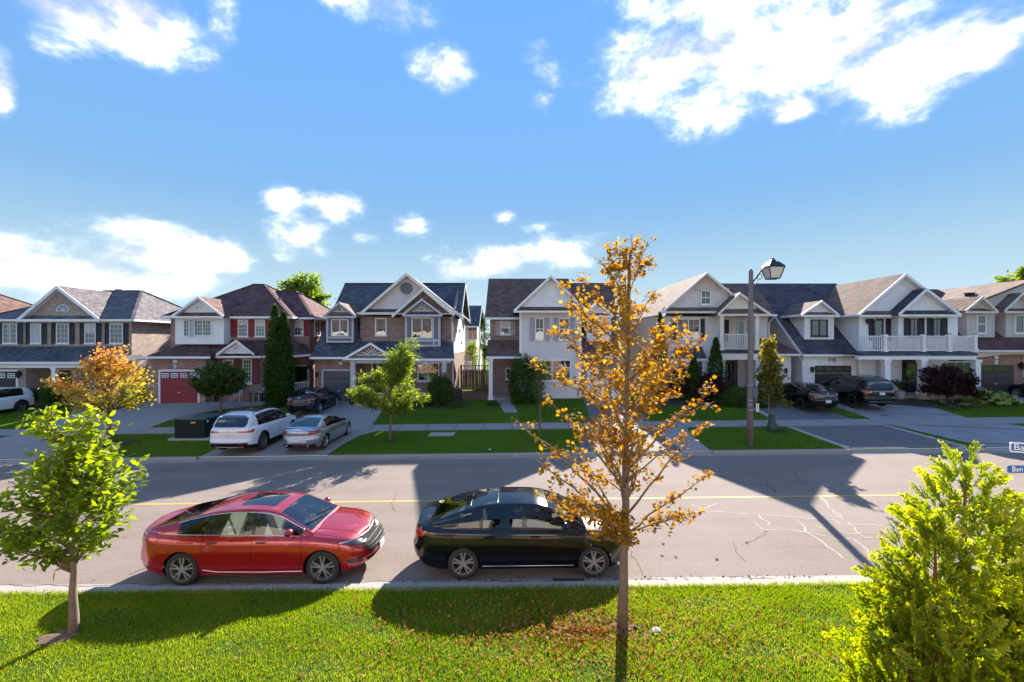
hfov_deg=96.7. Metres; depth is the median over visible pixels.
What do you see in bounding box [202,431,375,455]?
driveway
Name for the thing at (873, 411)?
driveway
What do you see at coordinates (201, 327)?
window
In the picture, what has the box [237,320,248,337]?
window
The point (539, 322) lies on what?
window
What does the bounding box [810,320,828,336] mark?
window
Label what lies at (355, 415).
driveway
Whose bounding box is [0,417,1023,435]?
sidewalk
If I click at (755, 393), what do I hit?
warning sign
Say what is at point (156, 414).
driveway
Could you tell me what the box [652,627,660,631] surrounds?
paper scrap
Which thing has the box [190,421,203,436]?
cabinet door
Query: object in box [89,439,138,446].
mulch ring
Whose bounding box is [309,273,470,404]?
brick house
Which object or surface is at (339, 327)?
window
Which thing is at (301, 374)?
front door
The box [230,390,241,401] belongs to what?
patio chair
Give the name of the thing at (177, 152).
sky
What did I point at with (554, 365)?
window
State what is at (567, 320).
window
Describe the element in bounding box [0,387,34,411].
suv
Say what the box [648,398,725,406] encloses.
mulch bed
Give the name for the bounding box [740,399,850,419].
driveway
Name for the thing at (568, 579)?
storm drain
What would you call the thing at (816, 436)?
drive edging
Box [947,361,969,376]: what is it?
window
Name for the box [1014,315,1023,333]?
window
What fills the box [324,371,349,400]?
garage door
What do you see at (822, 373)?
garage door
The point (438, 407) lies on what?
mulch bed
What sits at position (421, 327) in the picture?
window
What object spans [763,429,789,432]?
mulch ring
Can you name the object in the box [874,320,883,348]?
balcony door
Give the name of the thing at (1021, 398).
driveway
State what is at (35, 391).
evergreen shrub
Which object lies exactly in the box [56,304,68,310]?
attic window
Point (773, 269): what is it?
street lamp
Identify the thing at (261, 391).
patio chair
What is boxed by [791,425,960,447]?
driveway
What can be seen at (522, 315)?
house
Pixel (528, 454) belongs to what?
kerb
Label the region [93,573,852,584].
fallen leaves
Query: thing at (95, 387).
window
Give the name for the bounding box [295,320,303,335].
window
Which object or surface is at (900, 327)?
house
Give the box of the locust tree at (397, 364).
[341,334,431,439]
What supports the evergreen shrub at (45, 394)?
on the ground at (506, 418)
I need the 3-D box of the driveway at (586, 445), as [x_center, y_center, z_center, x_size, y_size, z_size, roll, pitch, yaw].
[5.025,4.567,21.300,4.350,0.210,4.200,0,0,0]
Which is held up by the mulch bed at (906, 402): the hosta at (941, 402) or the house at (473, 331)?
the hosta at (941, 402)
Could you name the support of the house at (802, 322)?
on the ground at (506, 418)
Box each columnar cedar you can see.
[260,303,296,407]
[653,312,667,398]
[685,356,702,402]
[706,337,726,394]
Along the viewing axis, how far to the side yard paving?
34.11 m
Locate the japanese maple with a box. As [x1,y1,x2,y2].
[916,363,989,401]
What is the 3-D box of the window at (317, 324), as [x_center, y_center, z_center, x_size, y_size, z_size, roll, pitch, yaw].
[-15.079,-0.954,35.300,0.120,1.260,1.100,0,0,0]
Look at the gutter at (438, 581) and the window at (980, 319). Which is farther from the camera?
the window at (980, 319)
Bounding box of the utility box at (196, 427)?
[168,413,225,440]
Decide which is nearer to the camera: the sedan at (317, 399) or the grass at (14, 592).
the grass at (14, 592)
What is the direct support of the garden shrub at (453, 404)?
on the mulch bed at (438, 407)
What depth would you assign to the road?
13.64 m
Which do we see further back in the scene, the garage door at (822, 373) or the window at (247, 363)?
the window at (247, 363)
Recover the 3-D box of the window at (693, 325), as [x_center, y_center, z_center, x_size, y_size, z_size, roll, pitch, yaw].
[12.375,-0.814,31.938,1.750,1.523,0.120,0,0,0]
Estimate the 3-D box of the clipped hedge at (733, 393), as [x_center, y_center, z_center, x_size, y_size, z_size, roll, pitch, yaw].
[14.560,3.486,28.921,3.982,1.419,3.198,0,0,0]
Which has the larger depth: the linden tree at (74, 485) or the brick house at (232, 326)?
the brick house at (232, 326)
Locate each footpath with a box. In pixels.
[496,400,516,412]
[654,427,708,449]
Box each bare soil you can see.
[34,629,78,645]
[610,621,637,634]
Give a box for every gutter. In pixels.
[0,451,1009,464]
[0,574,930,587]
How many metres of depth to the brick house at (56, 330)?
32.95 m
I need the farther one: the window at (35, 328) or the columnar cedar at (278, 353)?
the window at (35, 328)
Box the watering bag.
[767,414,778,430]
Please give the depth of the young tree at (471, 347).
43.91 m
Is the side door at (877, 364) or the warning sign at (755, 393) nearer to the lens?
the warning sign at (755, 393)
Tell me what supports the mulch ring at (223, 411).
on the ground at (506, 418)
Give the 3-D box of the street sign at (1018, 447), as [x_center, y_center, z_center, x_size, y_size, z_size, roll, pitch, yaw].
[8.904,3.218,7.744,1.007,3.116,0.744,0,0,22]
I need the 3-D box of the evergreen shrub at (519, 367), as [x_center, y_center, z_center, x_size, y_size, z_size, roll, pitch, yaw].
[0.912,2.448,30.014,2.732,3.668,2.166,0,0,0]
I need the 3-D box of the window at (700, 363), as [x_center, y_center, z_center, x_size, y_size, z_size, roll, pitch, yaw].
[12.329,1.894,31.438,1.872,1.057,0.120,0,0,0]
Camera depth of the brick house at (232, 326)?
32.53 m
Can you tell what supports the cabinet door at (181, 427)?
in the utility box at (196, 427)
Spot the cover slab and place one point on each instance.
(434, 434)
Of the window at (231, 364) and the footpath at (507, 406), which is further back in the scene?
the window at (231, 364)
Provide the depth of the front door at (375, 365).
32.97 m
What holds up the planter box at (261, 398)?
on the driveway at (156, 414)
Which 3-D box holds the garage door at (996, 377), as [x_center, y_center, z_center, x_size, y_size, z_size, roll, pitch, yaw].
[33.338,2.628,31.365,2.482,1.920,0.070,0,0,0]
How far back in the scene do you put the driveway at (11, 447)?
21.18 m
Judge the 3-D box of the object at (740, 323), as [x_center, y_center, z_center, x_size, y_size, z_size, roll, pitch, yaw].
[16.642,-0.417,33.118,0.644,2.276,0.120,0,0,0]
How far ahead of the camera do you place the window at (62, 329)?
32.95 m
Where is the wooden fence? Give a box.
[460,365,488,389]
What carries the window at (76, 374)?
in the brick house at (56, 330)
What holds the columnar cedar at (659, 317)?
on the ground at (506, 418)
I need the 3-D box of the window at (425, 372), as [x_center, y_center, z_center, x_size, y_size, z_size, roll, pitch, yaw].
[-6.052,2.196,32.938,1.686,1.530,0.120,0,0,0]
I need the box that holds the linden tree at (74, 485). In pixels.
[0,400,149,633]
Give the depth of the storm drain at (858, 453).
18.83 m
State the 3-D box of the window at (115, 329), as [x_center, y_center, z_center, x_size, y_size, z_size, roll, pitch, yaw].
[-28.637,-0.511,32.938,1.067,1.530,0.120,0,0,0]
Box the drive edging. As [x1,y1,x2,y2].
[736,397,965,447]
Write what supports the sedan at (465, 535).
on the road
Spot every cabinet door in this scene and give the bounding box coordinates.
[175,421,188,436]
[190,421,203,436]
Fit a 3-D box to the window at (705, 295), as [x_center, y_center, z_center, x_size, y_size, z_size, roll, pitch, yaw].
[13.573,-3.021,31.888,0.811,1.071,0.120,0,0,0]
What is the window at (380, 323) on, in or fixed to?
in the brick house at (366, 325)
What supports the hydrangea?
on the mulch bed at (906, 402)
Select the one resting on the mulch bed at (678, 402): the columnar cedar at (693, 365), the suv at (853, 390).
the columnar cedar at (693, 365)
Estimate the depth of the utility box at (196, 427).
22.05 m
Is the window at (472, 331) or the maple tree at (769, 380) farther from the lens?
the window at (472, 331)
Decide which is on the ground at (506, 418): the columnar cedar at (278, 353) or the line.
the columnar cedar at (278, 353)
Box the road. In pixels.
[0,451,1023,586]
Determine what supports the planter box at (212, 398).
on the driveway at (156, 414)
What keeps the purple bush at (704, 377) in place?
on the mulch bed at (678, 402)
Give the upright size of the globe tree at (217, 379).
3.318 m
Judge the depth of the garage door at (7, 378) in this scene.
31.23 m
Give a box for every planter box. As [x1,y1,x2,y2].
[207,396,218,401]
[248,392,264,401]
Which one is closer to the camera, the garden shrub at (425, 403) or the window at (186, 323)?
the garden shrub at (425, 403)
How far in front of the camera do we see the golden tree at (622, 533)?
7.27 m
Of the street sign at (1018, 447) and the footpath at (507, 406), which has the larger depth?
the footpath at (507, 406)
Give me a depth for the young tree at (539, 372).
21.84 m
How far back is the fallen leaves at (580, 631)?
7.17 m
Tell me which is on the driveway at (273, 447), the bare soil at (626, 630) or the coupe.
the coupe
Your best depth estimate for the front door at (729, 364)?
33.14 m
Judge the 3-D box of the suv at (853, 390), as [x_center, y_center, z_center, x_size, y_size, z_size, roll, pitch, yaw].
[21.351,3.014,28.819,2.270,1.814,5.171,0,0,0]
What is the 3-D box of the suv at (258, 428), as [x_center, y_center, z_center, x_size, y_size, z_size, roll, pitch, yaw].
[-11.849,3.909,21.268,2.170,1.717,4.789,0,0,-1]
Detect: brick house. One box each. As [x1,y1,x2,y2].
[0,285,181,404]
[0,294,32,312]
[144,284,329,402]
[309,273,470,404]
[929,280,1023,392]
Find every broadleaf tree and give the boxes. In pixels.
[276,270,335,307]
[480,313,489,369]
[987,266,1023,283]
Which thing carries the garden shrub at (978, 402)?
on the mulch bed at (906, 402)
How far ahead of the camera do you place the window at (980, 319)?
31.95 m
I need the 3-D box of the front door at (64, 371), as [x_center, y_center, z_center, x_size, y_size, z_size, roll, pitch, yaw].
[-32.291,3.165,32.965,1.000,2.100,0.110,0,0,0]
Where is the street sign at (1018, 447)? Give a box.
[1007,442,1023,472]
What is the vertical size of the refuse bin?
1.118 m
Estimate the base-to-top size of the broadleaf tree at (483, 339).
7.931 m
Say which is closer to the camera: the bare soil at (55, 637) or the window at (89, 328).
the bare soil at (55, 637)
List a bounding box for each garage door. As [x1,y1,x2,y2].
[0,371,15,386]
[161,371,197,402]
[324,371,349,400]
[589,371,622,397]
[815,366,850,382]
[981,365,1013,392]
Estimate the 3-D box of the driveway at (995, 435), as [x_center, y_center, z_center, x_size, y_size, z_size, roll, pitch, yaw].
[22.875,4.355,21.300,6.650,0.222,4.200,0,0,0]
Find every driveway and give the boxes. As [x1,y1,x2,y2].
[0,404,347,458]
[47,400,265,428]
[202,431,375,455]
[293,401,381,424]
[580,428,682,451]
[583,398,648,421]
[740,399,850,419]
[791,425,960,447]
[835,398,966,418]
[895,424,1023,446]
[1009,394,1023,401]
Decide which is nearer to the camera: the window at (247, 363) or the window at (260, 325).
the window at (247, 363)
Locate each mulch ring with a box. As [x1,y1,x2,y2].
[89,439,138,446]
[208,410,230,412]
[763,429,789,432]
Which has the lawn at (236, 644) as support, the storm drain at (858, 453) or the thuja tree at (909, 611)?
the thuja tree at (909, 611)
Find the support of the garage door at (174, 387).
in the brick house at (232, 326)
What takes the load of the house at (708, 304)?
on the ground at (506, 418)
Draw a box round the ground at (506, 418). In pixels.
[0,342,1023,458]
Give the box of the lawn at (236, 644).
[0,586,972,681]
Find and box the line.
[17,494,904,505]
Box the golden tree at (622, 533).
[509,234,720,627]
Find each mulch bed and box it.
[411,403,468,408]
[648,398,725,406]
[890,398,1001,407]
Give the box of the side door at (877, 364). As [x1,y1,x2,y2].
[875,360,880,377]
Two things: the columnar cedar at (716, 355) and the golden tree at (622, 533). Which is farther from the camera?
the columnar cedar at (716, 355)
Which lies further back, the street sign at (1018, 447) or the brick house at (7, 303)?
the brick house at (7, 303)
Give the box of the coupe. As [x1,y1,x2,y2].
[283,414,350,447]
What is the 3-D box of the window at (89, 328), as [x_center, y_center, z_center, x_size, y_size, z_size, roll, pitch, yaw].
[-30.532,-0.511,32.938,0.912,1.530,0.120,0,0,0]
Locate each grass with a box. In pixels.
[0,578,872,595]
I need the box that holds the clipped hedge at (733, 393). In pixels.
[712,385,775,407]
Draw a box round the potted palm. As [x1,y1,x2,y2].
[891,378,915,398]
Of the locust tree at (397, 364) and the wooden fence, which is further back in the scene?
the wooden fence
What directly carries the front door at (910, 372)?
in the house at (900, 327)
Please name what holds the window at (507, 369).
in the house at (522, 315)
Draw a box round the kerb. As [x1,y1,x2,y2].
[0,447,1010,595]
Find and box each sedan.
[140,491,384,585]
[286,387,338,412]
[413,487,628,578]
[772,382,838,407]
[1007,383,1023,396]
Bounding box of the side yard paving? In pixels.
[462,391,488,398]
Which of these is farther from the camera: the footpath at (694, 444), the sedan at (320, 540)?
the footpath at (694, 444)
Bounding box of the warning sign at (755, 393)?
[753,379,757,405]
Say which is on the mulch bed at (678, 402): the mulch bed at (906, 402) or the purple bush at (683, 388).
the purple bush at (683, 388)
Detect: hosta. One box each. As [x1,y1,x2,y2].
[933,399,952,405]
[959,403,976,408]
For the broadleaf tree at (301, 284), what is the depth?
51.27 m
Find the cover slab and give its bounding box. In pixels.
[428,432,455,436]
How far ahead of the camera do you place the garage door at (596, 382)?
31.46 m
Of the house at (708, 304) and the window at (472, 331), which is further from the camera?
the window at (472, 331)
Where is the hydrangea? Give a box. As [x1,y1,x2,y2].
[961,388,1022,406]
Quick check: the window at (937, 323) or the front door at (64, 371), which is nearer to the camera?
the window at (937, 323)
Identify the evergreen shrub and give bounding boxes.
[32,388,42,403]
[37,382,68,406]
[426,372,454,406]
[505,350,545,404]
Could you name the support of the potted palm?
on the mulch bed at (906, 402)
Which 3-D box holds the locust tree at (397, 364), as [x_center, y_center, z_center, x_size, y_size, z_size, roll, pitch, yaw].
[-5.901,2.218,21.427,3.524,5.068,3.368,0,0,-38]
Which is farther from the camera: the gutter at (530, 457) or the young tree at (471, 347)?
the young tree at (471, 347)
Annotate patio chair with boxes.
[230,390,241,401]
[253,387,265,401]
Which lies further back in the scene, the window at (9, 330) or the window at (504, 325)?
the window at (504, 325)
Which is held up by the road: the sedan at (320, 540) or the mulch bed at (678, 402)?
the sedan at (320, 540)
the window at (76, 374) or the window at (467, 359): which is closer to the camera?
the window at (76, 374)
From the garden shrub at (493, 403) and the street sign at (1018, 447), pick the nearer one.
the street sign at (1018, 447)
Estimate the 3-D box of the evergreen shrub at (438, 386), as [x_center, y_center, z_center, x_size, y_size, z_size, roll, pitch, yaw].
[-4.644,3.146,29.779,2.083,2.347,1.808,0,0,0]
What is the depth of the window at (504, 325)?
33.15 m
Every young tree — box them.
[465,339,480,368]
[528,359,554,436]
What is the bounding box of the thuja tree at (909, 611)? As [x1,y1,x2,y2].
[821,440,1023,681]
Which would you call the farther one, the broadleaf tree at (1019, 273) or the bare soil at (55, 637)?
the broadleaf tree at (1019, 273)
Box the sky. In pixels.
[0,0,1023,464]
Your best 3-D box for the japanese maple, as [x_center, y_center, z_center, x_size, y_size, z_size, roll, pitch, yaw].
[27.784,2.642,28.656,4.427,2.588,2.864,0,0,0]
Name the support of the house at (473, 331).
on the ground at (506, 418)
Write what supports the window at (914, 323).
in the house at (900, 327)
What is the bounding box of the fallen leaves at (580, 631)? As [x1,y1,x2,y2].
[2,584,872,681]
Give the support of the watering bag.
on the mulch ring at (781, 430)
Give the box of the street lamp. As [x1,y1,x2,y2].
[746,258,785,445]
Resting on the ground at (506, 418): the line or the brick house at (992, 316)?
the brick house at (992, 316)
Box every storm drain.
[553,578,583,580]
[848,453,868,454]
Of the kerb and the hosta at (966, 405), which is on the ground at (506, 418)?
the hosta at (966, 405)
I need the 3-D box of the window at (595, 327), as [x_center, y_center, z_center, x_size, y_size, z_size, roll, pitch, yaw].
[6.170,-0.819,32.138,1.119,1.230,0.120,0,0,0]
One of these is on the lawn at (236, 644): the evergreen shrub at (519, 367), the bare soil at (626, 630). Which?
the bare soil at (626, 630)
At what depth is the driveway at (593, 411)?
27.40 m
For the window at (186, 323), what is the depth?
32.13 m
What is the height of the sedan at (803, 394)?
1.450 m
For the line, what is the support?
on the road
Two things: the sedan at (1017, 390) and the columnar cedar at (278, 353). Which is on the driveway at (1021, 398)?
the sedan at (1017, 390)
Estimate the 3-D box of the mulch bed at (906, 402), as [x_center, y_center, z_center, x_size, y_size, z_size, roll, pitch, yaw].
[26.895,3.877,28.628,7.148,0.267,2.930,0,0,0]
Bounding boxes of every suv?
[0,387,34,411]
[210,407,296,449]
[816,375,895,405]
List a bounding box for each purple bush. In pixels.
[667,366,694,396]
[691,370,729,403]
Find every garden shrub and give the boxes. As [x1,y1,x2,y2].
[413,395,431,406]
[447,400,462,408]
[486,400,500,406]
[958,399,988,406]
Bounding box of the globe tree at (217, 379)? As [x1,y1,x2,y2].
[186,360,250,411]
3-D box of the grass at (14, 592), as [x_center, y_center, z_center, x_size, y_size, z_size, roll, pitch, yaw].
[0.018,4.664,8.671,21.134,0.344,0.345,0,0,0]
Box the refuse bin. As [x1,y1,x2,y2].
[452,387,461,402]
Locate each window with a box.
[1,323,17,344]
[29,323,41,344]
[55,323,69,344]
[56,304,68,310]
[75,370,80,384]
[83,323,96,344]
[94,369,117,388]
[108,323,123,344]
[183,320,189,336]
[194,320,211,335]
[223,360,233,367]
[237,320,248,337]
[243,359,252,384]
[254,320,265,337]
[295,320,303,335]
[314,320,320,336]
[331,319,348,335]
[375,318,386,336]
[411,317,432,337]
[417,363,438,381]
[465,349,474,361]
[467,327,477,340]
[500,321,509,334]
[505,368,509,379]
[534,318,544,340]
[535,360,570,381]
[558,318,569,340]
[591,321,606,337]
[676,319,699,339]
[677,361,702,374]
[700,290,711,305]
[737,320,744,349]
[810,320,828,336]
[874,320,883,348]
[909,319,918,337]
[933,319,942,337]
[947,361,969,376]
[976,315,985,333]
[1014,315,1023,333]
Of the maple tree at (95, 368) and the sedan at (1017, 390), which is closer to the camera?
the maple tree at (95, 368)
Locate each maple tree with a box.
[38,342,164,439]
[754,334,793,421]
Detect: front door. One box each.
[59,370,72,398]
[295,366,306,390]
[373,363,384,391]
[725,361,732,388]
[904,361,916,391]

